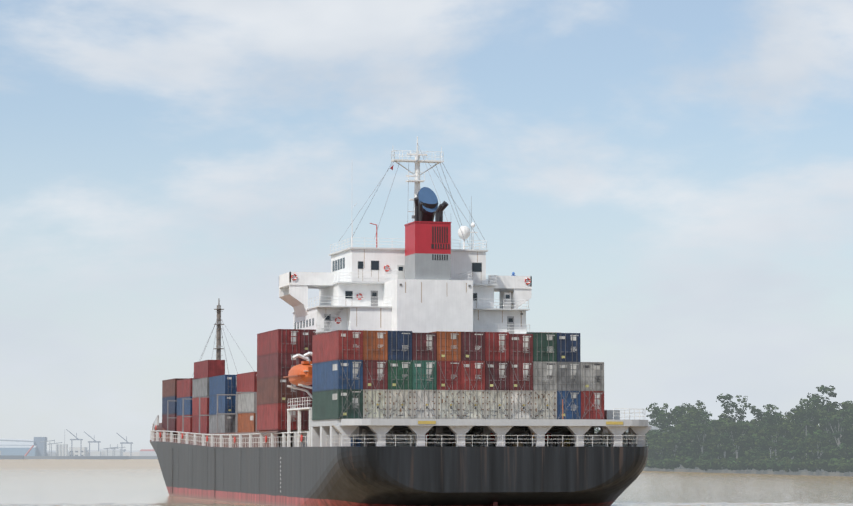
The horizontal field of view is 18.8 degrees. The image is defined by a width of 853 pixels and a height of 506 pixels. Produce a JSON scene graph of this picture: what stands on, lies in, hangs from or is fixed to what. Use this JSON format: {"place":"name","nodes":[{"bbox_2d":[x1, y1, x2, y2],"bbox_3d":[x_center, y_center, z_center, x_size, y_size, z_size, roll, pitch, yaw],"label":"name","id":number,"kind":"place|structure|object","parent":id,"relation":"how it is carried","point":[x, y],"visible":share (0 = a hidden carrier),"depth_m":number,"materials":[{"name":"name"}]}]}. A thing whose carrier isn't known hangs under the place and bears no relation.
{"place":"outdoors","nodes":[
{"label":"outdoors","id":0,"kind":"place"},
{"bbox_2d":[0,459,852,505],"bbox_3d":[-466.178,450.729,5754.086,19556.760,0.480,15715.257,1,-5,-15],"label":"river","id":1,"kind":"structure","parent":0,"point":[82,482],"depth_m":435.12,"materials":[{"name":"liquid"}]},
{"bbox_2d":[0,429,157,458],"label":"distant port","id":2,"kind":"object","parent":1,"relation":"on","point":[35,448],"visible":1,"depth_m":2287.33,"materials":[{"name":"paint"}]},
{"bbox_2d":[150,136,652,505],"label":"container ship","id":3,"kind":"object","parent":1,"relation":"on","point":[419,369],"visible":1,"depth_m":260.41,"materials":[{"name":"paint"}]},
{"bbox_2d":[0,0,852,450],"label":"sky","id":4,"kind":"structure","parent":0,"point":[671,181],"materials":[{"name":"blue"}]},
{"bbox_2d":[594,385,852,476],"bbox_3d":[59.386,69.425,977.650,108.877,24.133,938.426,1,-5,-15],"label":"trees","id":5,"kind":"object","parent":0,"point":[694,439],"depth_m":725.86,"materials":[{"name":"plant"}]}
]}

